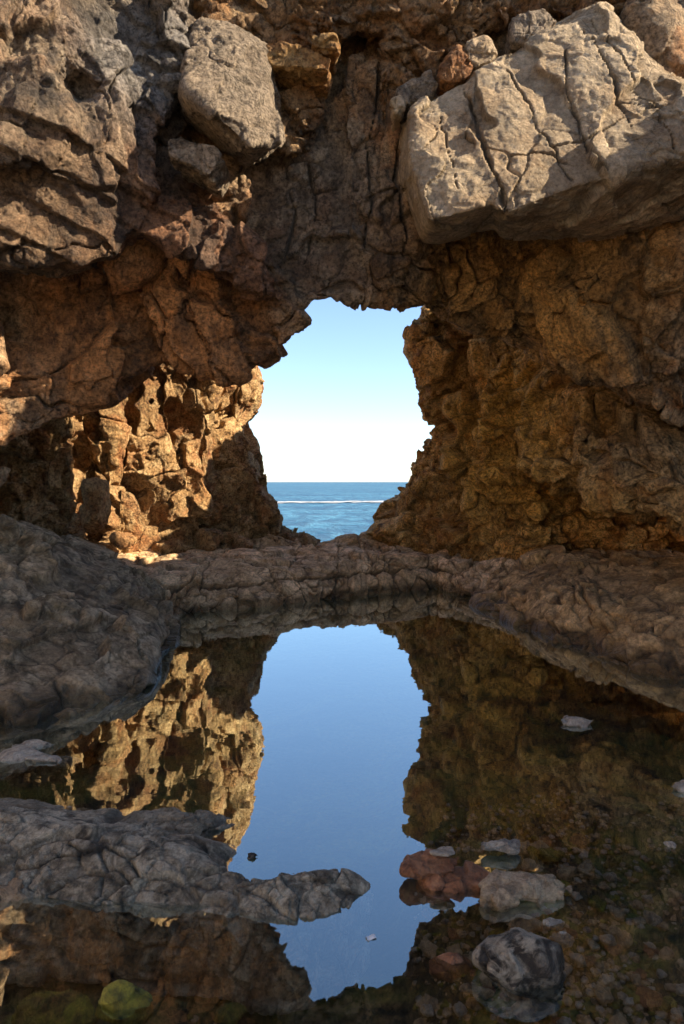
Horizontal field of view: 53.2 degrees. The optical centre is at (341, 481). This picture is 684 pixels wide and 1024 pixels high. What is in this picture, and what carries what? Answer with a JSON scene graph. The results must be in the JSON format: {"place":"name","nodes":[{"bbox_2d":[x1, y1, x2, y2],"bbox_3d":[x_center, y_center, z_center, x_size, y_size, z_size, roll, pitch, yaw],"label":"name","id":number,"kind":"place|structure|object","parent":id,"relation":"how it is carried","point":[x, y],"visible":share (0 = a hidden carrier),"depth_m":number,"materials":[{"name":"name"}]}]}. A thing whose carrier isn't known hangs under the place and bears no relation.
{"place":"outdoors","nodes":[
{"label":"outdoors","id":0,"kind":"place"},
{"bbox_2d":[0,364,320,553],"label":"rock pillar","id":1,"kind":"object","parent":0,"point":[167,452],"visible":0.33,"depth_m":9.88,"materials":[{"name":"stone"}]},
{"bbox_2d":[117,532,517,614],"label":"rock sill","id":2,"kind":"structure","parent":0,"point":[270,570],"depth_m":9.01,"materials":[{"name":"stone"}]},
{"bbox_2d":[109,531,136,549],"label":"boulder","id":3,"kind":"object","parent":2,"relation":"on","point":[121,541],"visible":1,"depth_m":9.12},
{"bbox_2d":[151,539,187,554],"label":"boulder","id":4,"kind":"object","parent":2,"relation":"on","point":[169,546],"visible":0.84,"depth_m":9.77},
{"bbox_2d":[193,527,223,550],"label":"boulder","id":5,"kind":"object","parent":2,"relation":"on","point":[207,539],"visible":0.87,"depth_m":10.09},
{"bbox_2d":[230,535,253,549],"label":"boulder","id":6,"kind":"object","parent":2,"relation":"on","point":[239,541],"visible":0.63,"depth_m":10.42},
{"bbox_2d":[267,482,407,541],"bbox_3d":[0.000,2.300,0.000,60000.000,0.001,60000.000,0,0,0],"label":"sea","id":7,"kind":"structure","parent":0,"point":[322,522],"depth_m":69.78,"materials":[{"name":"liquid"}]},
{"bbox_2d":[277,501,382,502],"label":"sea foam","id":8,"kind":"object","parent":7,"relation":"on","point":[325,501],"visible":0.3,"depth_m":77.31,"materials":[{"name":"white"}]},
{"bbox_2d":[248,297,434,481],"label":"sky","id":9,"kind":"structure","parent":0,"point":[341,405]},
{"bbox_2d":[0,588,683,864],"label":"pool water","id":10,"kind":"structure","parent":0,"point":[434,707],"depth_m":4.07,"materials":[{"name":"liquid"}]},
{"bbox_2d":[0,878,30,935],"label":"rock","id":11,"kind":"object","parent":10,"relation":"in","point":[14,903],"visible":0.81,"depth_m":2.44,"materials":[{"name":"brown stone"}]},
{"bbox_2d":[0,745,44,760],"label":"stone","id":12,"kind":"object","parent":10,"relation":"in","point":[18,753],"visible":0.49,"depth_m":3.73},
{"bbox_2d":[12,739,54,747],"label":"stone","id":13,"kind":"object","parent":10,"relation":"in","point":[34,743],"visible":0.66,"depth_m":3.88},
{"bbox_2d":[24,754,61,762],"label":"stone","id":14,"kind":"object","parent":10,"relation":"in","point":[45,758],"visible":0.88,"depth_m":3.66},
{"bbox_2d":[95,980,152,1023],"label":"stone","id":15,"kind":"object","parent":10,"relation":"in","point":[123,1002],"visible":1,"depth_m":1.95,"materials":[{"name":"stone"}]},
{"bbox_2d":[399,848,458,880],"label":"rock","id":16,"kind":"object","parent":10,"relation":"in","point":[420,865],"visible":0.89,"depth_m":2.55,"materials":[{"name":"red stone"}]},
{"bbox_2d":[430,846,454,856],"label":"pebble","id":17,"kind":"object","parent":16,"relation":"on","point":[444,851],"visible":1,"depth_m":2.57,"materials":[{"name":"grey stone"}]},
{"bbox_2d":[429,952,472,982],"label":"stone","id":18,"kind":"object","parent":10,"relation":"in","point":[449,967],"visible":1,"depth_m":2.13,"materials":[{"name":"stone"}]},
{"bbox_2d":[416,860,489,906],"bbox_3d":[0.446,1.512,2.563,0.332,0.132,0.150,0,0,0],"label":"rock","id":19,"kind":"object","parent":10,"relation":"in","point":[459,886],"visible":0.7,"depth_m":2.51,"materials":[{"name":"red stone"}]},
{"bbox_2d":[481,838,520,854],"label":"stone","id":20,"kind":"object","parent":10,"relation":"in","point":[512,846],"visible":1,"depth_m":2.74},
{"bbox_2d":[472,927,567,999],"bbox_3d":[0.542,1.468,2.087,0.291,0.196,0.155,0,0,0],"label":"boulder","id":21,"kind":"object","parent":10,"relation":"in","point":[518,961],"visible":1,"depth_m":2.04,"materials":[{"name":"stone"}]},
{"bbox_2d":[506,914,542,932],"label":"stone","id":22,"kind":"object","parent":10,"relation":"in","point":[527,923],"visible":0.79,"depth_m":2.38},
{"bbox_2d":[478,868,572,912],"bbox_3d":[0.652,1.478,2.488,0.354,0.098,0.151,0,0,-15],"label":"stone","id":23,"kind":"object","parent":10,"relation":"in","point":[501,891],"visible":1,"depth_m":2.44,"materials":[{"name":"stone"}]},
{"bbox_2d":[511,998,553,1019],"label":"stone","id":24,"kind":"object","parent":10,"relation":"in","point":[528,1008],"visible":1,"depth_m":1.99,"materials":[{"name":"stone"}]},
{"bbox_2d":[542,917,564,930],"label":"stone","id":25,"kind":"object","parent":10,"relation":"in","point":[549,923],"visible":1,"depth_m":2.32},
{"bbox_2d":[549,931,574,947],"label":"stone","id":26,"kind":"object","parent":10,"relation":"in","point":[563,939],"visible":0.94,"depth_m":2.26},
{"bbox_2d":[561,715,591,727],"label":"stone","id":27,"kind":"object","parent":10,"relation":"on","point":[573,721],"visible":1,"depth_m":4.20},
{"bbox_2d":[671,780,683,792],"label":"stone","id":28,"kind":"object","parent":10,"relation":"on","point":[678,786],"visible":0.93,"depth_m":3.31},
{"bbox_2d":[0,0,683,486],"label":"rock arch","id":29,"kind":"object","parent":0,"point":[328,216],"visible":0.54,"depth_m":5.97,"materials":[{"name":"stone"}]},
{"bbox_2d":[0,0,283,300],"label":"overhanging crag","id":30,"kind":"structure","parent":29,"relation":"attached to","point":[91,119],"depth_m":4.92,"materials":[{"name":"stone"}]},
{"bbox_2d":[167,137,229,197],"bbox_3d":[-1.099,-2.441,5.322,0.432,0.342,0.493,0,0,0],"label":"wedged stone","id":31,"kind":"object","parent":30,"relation":"attached to","point":[203,166],"visible":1,"depth_m":5.12,"materials":[{"name":"grey stone"}]},
{"bbox_2d":[178,17,285,165],"bbox_3d":[-0.910,-3.210,5.405,0.951,1.556,1.029,0,0,0],"label":"wedged boulder","id":32,"kind":"object","parent":30,"relation":"attached to","point":[229,98],"visible":0.97,"depth_m":5.12,"materials":[{"name":"grey stone"}]},
{"bbox_2d":[266,41,332,99],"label":"ledge block","id":33,"kind":"structure","parent":29,"relation":"attached to","point":[292,65],"depth_m":5.44,"materials":[{"name":"stone"}]},
{"bbox_2d":[311,32,339,75],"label":"ledge stone","id":34,"kind":"object","parent":33,"relation":"on","point":[327,45],"visible":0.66,"depth_m":5.40,"materials":[{"name":"stone"}]},
{"bbox_2d":[193,0,626,157],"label":"rubble band","id":35,"kind":"object","parent":29,"relation":"attached to","point":[420,37],"visible":0.52,"depth_m":5.64,"materials":[{"name":"stone"}]},
{"bbox_2d":[398,1,683,243],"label":"limestone slab","id":36,"kind":"structure","parent":29,"relation":"attached to","point":[571,126],"depth_m":5.13,"materials":[{"name":"stone"}]},
{"bbox_2d":[389,95,404,130],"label":"perched rock","id":37,"kind":"object","parent":36,"relation":"on","point":[397,104],"visible":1,"depth_m":5.44,"materials":[{"name":"stone"}]},
{"bbox_2d":[395,70,437,123],"bbox_3d":[0.598,-3.151,5.698,0.344,0.295,0.528,0,0,0],"label":"perched rock","id":38,"kind":"object","parent":37,"relation":"on","point":[412,91],"visible":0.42,"depth_m":5.45,"materials":[{"name":"grey stone"}]},
{"bbox_2d":[436,44,472,95],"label":"perched rock","id":39,"kind":"object","parent":36,"relation":"on","point":[455,68],"visible":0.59,"depth_m":5.34,"materials":[{"name":"stone"}]},
{"bbox_2d":[464,35,497,75],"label":"perched rock","id":40,"kind":"object","parent":36,"relation":"on","point":[481,50],"visible":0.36,"depth_m":5.35,"materials":[{"name":"stone"}]},
{"bbox_2d":[501,8,555,55],"bbox_3d":[1.510,-3.608,5.641,0.373,0.321,0.536,0,0,0],"label":"perched rock","id":41,"kind":"object","parent":36,"relation":"on","point":[523,28],"visible":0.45,"depth_m":5.39,"materials":[{"name":"grey stone"}]},
{"bbox_2d":[0,825,683,1023],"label":"pool bed","id":42,"kind":"object","parent":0,"point":[384,991],"visible":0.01,"depth_m":2.69,"materials":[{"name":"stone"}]},
{"bbox_2d":[11,989,98,1023],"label":"stone","id":43,"kind":"object","parent":42,"relation":"on","point":[70,1006],"visible":0.96,"depth_m":2.15,"materials":[{"name":"stone"}]},
{"bbox_2d":[0,514,180,725],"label":"shore rock","id":44,"kind":"object","parent":42,"relation":"on","point":[83,621],"visible":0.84,"depth_m":5.29,"materials":[{"name":"stone"}]},
{"bbox_2d":[79,477,110,533],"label":"boulder","id":45,"kind":"object","parent":44,"relation":"on","point":[94,510],"visible":1,"depth_m":8.54,"materials":[{"name":"stone"}]},
{"bbox_2d":[0,797,249,999],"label":"rock tongue","id":46,"kind":"object","parent":42,"relation":"on","point":[140,899],"visible":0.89,"depth_m":2.46,"materials":[{"name":"stone"}]},
{"bbox_2d":[214,1002,246,1023],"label":"stone","id":47,"kind":"object","parent":42,"relation":"on","point":[231,1013],"visible":1,"depth_m":2.14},
{"bbox_2d":[220,868,373,1015],"bbox_3d":[-0.158,1.618,2.465,0.551,0.407,0.335,0,0,0],"label":"pointed rock","id":48,"kind":"object","parent":42,"relation":"on","point":[293,942],"visible":0.98,"depth_m":2.36,"materials":[{"name":"stone"}]},
{"bbox_2d":[416,995,437,1010],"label":"pebble","id":49,"kind":"object","parent":42,"relation":"on","point":[428,999],"visible":0.81,"depth_m":2.32,"materials":[{"name":"brown stone"}]},
{"bbox_2d":[420,1004,433,1016],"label":"pebble","id":50,"kind":"object","parent":42,"relation":"on","point":[428,1011],"visible":0.95,"depth_m":2.29,"materials":[{"name":"grey stone"}]},
{"bbox_2d":[421,908,433,919],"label":"pebble","id":51,"kind":"object","parent":42,"relation":"on","point":[426,913],"visible":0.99,"depth_m":2.78,"materials":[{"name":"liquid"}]},
{"bbox_2d":[418,937,437,958],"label":"pebble","id":52,"kind":"object","parent":42,"relation":"on","point":[427,947],"visible":0.68,"depth_m":2.57,"materials":[{"name":"brown stone"}]},
{"bbox_2d":[442,1007,451,1017],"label":"pebble","id":53,"kind":"object","parent":42,"relation":"on","point":[446,1012],"visible":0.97,"depth_m":2.24,"materials":[{"name":"beige stone"}]},
{"bbox_2d":[447,928,460,940],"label":"pebble","id":54,"kind":"object","parent":42,"relation":"on","point":[453,934],"visible":0.89,"depth_m":2.55,"materials":[{"name":"red stone"}]},
{"bbox_2d":[447,943,462,954],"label":"pebble","id":55,"kind":"object","parent":42,"relation":"on","point":[455,948],"visible":0.46,"depth_m":2.44,"materials":[{"name":"brown stone"}]},
{"bbox_2d":[453,1001,467,1016],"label":"pebble","id":56,"kind":"object","parent":42,"relation":"on","point":[460,1009],"visible":0.98,"depth_m":2.19,"materials":[{"name":"grey stone"}]},
{"bbox_2d":[456,906,467,915],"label":"pebble","id":57,"kind":"object","parent":42,"relation":"on","point":[462,910],"visible":0.62,"depth_m":2.64,"materials":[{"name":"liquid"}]},
{"bbox_2d":[459,983,480,993],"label":"stone","id":58,"kind":"object","parent":42,"relation":"on","point":[469,988],"visible":1,"depth_m":2.17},
{"bbox_2d":[466,997,481,1010],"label":"pebble","id":59,"kind":"object","parent":42,"relation":"on","point":[472,1003],"visible":0.81,"depth_m":2.18,"materials":[{"name":"brown stone"}]},
{"bbox_2d":[471,976,481,986],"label":"pebble","id":60,"kind":"object","parent":42,"relation":"on","point":[476,980],"visible":0.44,"depth_m":2.26,"materials":[{"name":"stone"}]},
{"bbox_2d":[473,986,493,1000],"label":"pebble","id":61,"kind":"object","parent":42,"relation":"on","point":[486,993],"visible":0.62,"depth_m":2.19,"materials":[{"name":"grey stone"}]},
{"bbox_2d":[477,996,492,1015],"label":"pebble","id":62,"kind":"object","parent":42,"relation":"on","point":[485,1005],"visible":0.97,"depth_m":2.15,"materials":[{"name":"stone"}]},
{"bbox_2d":[479,972,492,986],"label":"pebble","id":63,"kind":"object","parent":42,"relation":"on","point":[485,979],"visible":0.7,"depth_m":2.23,"materials":[{"name":"grey stone"}]},
{"bbox_2d":[488,929,503,935],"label":"pebble","id":64,"kind":"object","parent":42,"relation":"on","point":[496,931],"visible":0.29,"depth_m":2.42,"materials":[{"name":"stone"}]},
{"bbox_2d":[504,988,522,1000],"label":"pebble","id":65,"kind":"object","parent":42,"relation":"on","point":[513,996],"visible":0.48,"depth_m":2.15,"materials":[{"name":"beige stone"}]},
{"bbox_2d":[520,840,530,853],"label":"pebble","id":66,"kind":"object","parent":42,"relation":"on","point":[524,845],"visible":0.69,"depth_m":2.96,"materials":[{"name":"brown stone"}]},
{"bbox_2d":[521,858,535,870],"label":"pebble","id":67,"kind":"object","parent":42,"relation":"on","point":[528,864],"visible":0.79,"depth_m":2.82,"materials":[{"name":"brown stone"}]},
{"bbox_2d":[526,845,537,859],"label":"pebble","id":68,"kind":"object","parent":42,"relation":"on","point":[530,849],"visible":0.73,"depth_m":2.92,"materials":[{"name":"stone"}]},
{"bbox_2d":[529,840,548,848],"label":"pebble","id":69,"kind":"object","parent":42,"relation":"on","point":[539,844],"visible":0.57,"depth_m":2.96,"materials":[{"name":"brown stone"}]},
{"bbox_2d":[533,847,564,861],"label":"stone","id":70,"kind":"object","parent":42,"relation":"on","point":[550,854],"visible":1,"depth_m":2.87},
{"bbox_2d":[556,865,577,881],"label":"pebble","id":71,"kind":"object","parent":42,"relation":"on","point":[567,873],"visible":0.92,"depth_m":2.78,"materials":[{"name":"brown stone"}]},
{"bbox_2d":[556,927,577,938],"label":"pebble","id":72,"kind":"object","parent":42,"relation":"on","point":[572,932],"visible":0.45,"depth_m":2.44,"materials":[{"name":"red stone"}]},
{"bbox_2d":[564,962,572,975],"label":"pebble","id":73,"kind":"object","parent":42,"relation":"on","point":[568,969],"visible":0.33,"depth_m":2.25,"materials":[{"name":"grey stone"}]},
{"bbox_2d":[571,891,582,900],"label":"pebble","id":74,"kind":"object","parent":42,"relation":"on","point":[576,896],"visible":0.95,"depth_m":2.65,"materials":[{"name":"grey stone"}]},
{"bbox_2d":[569,953,586,967],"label":"pebble","id":75,"kind":"object","parent":42,"relation":"on","point":[578,960],"visible":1,"depth_m":2.30,"materials":[{"name":"brown stone"}]},
{"bbox_2d":[577,860,593,872],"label":"pebble","id":76,"kind":"object","parent":42,"relation":"on","point":[587,866],"visible":0.84,"depth_m":2.82,"materials":[{"name":"beige stone"}]},
{"bbox_2d":[579,871,594,878],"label":"pebble","id":77,"kind":"object","parent":42,"relation":"on","point":[590,875],"visible":1,"depth_m":2.79,"materials":[{"name":"brown stone"}]},
{"bbox_2d":[582,1015,594,1023],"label":"pebble","id":78,"kind":"object","parent":42,"relation":"on","point":[587,1019],"visible":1,"depth_m":2.08,"materials":[{"name":"brown stone"}]},
{"bbox_2d":[583,954,595,966],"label":"pebble","id":79,"kind":"object","parent":42,"relation":"on","point":[590,961],"visible":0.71,"depth_m":2.33,"materials":[{"name":"red stone"}]},
{"bbox_2d":[585,938,599,951],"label":"pebble","id":80,"kind":"object","parent":42,"relation":"on","point":[593,945],"visible":1,"depth_m":2.40,"materials":[{"name":"beige stone"}]},
{"bbox_2d":[594,981,613,1005],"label":"pebble","id":81,"kind":"object","parent":42,"relation":"on","point":[603,994],"visible":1,"depth_m":2.16,"materials":[{"name":"brown stone"}]},
{"bbox_2d":[598,973,612,985],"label":"pebble","id":82,"kind":"object","parent":42,"relation":"on","point":[605,979],"visible":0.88,"depth_m":2.23,"materials":[{"name":"grey stone"}]},
{"bbox_2d":[599,934,616,945],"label":"pebble","id":83,"kind":"object","parent":42,"relation":"on","point":[608,939],"visible":1,"depth_m":2.41,"materials":[{"name":"grey stone"}]},
{"bbox_2d":[602,872,616,881],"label":"pebble","id":84,"kind":"object","parent":42,"relation":"on","point":[610,876],"visible":1,"depth_m":2.78,"materials":[{"name":"grey stone"}]},
{"bbox_2d":[604,943,621,955],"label":"pebble","id":85,"kind":"object","parent":42,"relation":"on","point":[614,950],"visible":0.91,"depth_m":2.39,"materials":[{"name":"red stone"}]},
{"bbox_2d":[607,903,625,921],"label":"pebble","id":86,"kind":"object","parent":42,"relation":"on","point":[617,912],"visible":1,"depth_m":2.56,"materials":[{"name":"grey stone"}]},
{"bbox_2d":[607,1015,628,1023],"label":"pebble","id":87,"kind":"object","parent":42,"relation":"on","point":[615,1019],"visible":1,"depth_m":2.04,"materials":[{"name":"brown stone"}]},
{"bbox_2d":[616,931,632,950],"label":"pebble","id":88,"kind":"object","parent":42,"relation":"on","point":[624,940],"visible":0.92,"depth_m":2.41,"materials":[{"name":"brown stone"}]},
{"bbox_2d":[623,996,633,1006],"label":"pebble","id":89,"kind":"object","parent":42,"relation":"on","point":[628,1001],"visible":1,"depth_m":2.16,"materials":[{"name":"grey stone"}]},
{"bbox_2d":[628,994,639,1004],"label":"pebble","id":90,"kind":"object","parent":42,"relation":"on","point":[636,998],"visible":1,"depth_m":2.17,"materials":[{"name":"stone"}]},
{"bbox_2d":[631,973,641,986],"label":"pebble","id":91,"kind":"object","parent":42,"relation":"on","point":[636,980],"visible":0.94,"depth_m":2.25,"materials":[{"name":"grey stone"}]},
{"bbox_2d":[632,900,643,909],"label":"pebble","id":92,"kind":"object","parent":42,"relation":"on","point":[637,905],"visible":1,"depth_m":2.62,"materials":[{"name":"brown stone"}]},
{"bbox_2d":[632,917,645,925],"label":"pebble","id":93,"kind":"object","parent":42,"relation":"on","point":[637,921],"visible":0.94,"depth_m":2.54,"materials":[{"name":"beige stone"}]},
{"bbox_2d":[641,895,653,903],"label":"pebble","id":94,"kind":"object","parent":42,"relation":"on","point":[647,899],"visible":1,"depth_m":2.65,"materials":[{"name":"grey stone"}]},
{"bbox_2d":[635,985,662,1007],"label":"pebble","id":95,"kind":"object","parent":42,"relation":"on","point":[650,998],"visible":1,"depth_m":2.16,"materials":[{"name":"red stone"}]},
{"bbox_2d":[642,944,659,955],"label":"pebble","id":96,"kind":"object","parent":42,"relation":"on","point":[649,951],"visible":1,"depth_m":2.39,"materials":[{"name":"red stone"}]},
{"bbox_2d":[643,910,662,926],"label":"pebble","id":97,"kind":"object","parent":42,"relation":"on","point":[652,918],"visible":0.98,"depth_m":2.53,"materials":[{"name":"grey stone"}]},
{"bbox_2d":[656,968,667,978],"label":"pebble","id":98,"kind":"object","parent":42,"relation":"on","point":[660,973],"visible":1,"depth_m":2.28,"materials":[{"name":"grey stone"}]},
{"bbox_2d":[656,921,668,930],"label":"pebble","id":99,"kind":"object","parent":42,"relation":"on","point":[663,925],"visible":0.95,"depth_m":2.50,"materials":[{"name":"brown stone"}]},
{"bbox_2d":[659,946,674,959],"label":"pebble","id":100,"kind":"object","parent":42,"relation":"on","point":[666,953],"visible":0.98,"depth_m":2.36,"materials":[{"name":"brown stone"}]},
{"bbox_2d":[663,997,676,1011],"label":"pebble","id":101,"kind":"object","parent":42,"relation":"on","point":[668,1003],"visible":0.99,"depth_m":2.15,"materials":[{"name":"stone"}]},
{"bbox_2d":[664,983,675,992],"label":"pebble","id":102,"kind":"object","parent":42,"relation":"on","point":[670,987],"visible":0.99,"depth_m":2.22,"materials":[{"name":"grey stone"}]},
{"bbox_2d":[668,898,679,906],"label":"pebble","id":103,"kind":"object","parent":42,"relation":"on","point":[672,902],"visible":1,"depth_m":2.63,"materials":[{"name":"brown stone"}]},
{"bbox_2d":[670,1014,683,1023],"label":"pebble","id":104,"kind":"object","parent":42,"relation":"on","point":[674,1017],"visible":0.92,"depth_m":2.09,"materials":[{"name":"beige stone"}]},
{"bbox_2d":[671,1007,682,1015],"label":"pebble","id":105,"kind":"object","parent":42,"relation":"on","point":[675,1010],"visible":0.87,"depth_m":2.12,"materials":[{"name":"grey stone"}]},
{"bbox_2d":[673,891,683,899],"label":"pebble","id":106,"kind":"object","parent":42,"relation":"on","point":[677,895],"visible":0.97,"depth_m":2.66,"materials":[{"name":"brown stone"}]},
{"bbox_2d":[675,984,683,995],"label":"pebble","id":107,"kind":"object","parent":42,"relation":"on","point":[679,989],"visible":1,"depth_m":2.19,"materials":[{"name":"grey stone"}]},
{"bbox_2d":[365,305,566,560],"bbox_3d":[1.894,-0.922,11.199,4.423,4.888,2.628,0,0,41],"label":"rock pillar","id":108,"kind":"object","parent":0,"point":[421,512],"visible":0.48,"depth_m":10.15,"materials":[{"name":"stone"}]},
{"bbox_2d":[454,334,683,556],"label":"overhanging wall","id":109,"kind":"structure","parent":0,"point":[606,463],"depth_m":7.95,"materials":[{"name":"stone"}]},
{"bbox_2d":[469,545,683,680],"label":"shore rock","id":110,"kind":"object","parent":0,"point":[626,606],"visible":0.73,"depth_m":6.75,"materials":[{"name":"stone"}]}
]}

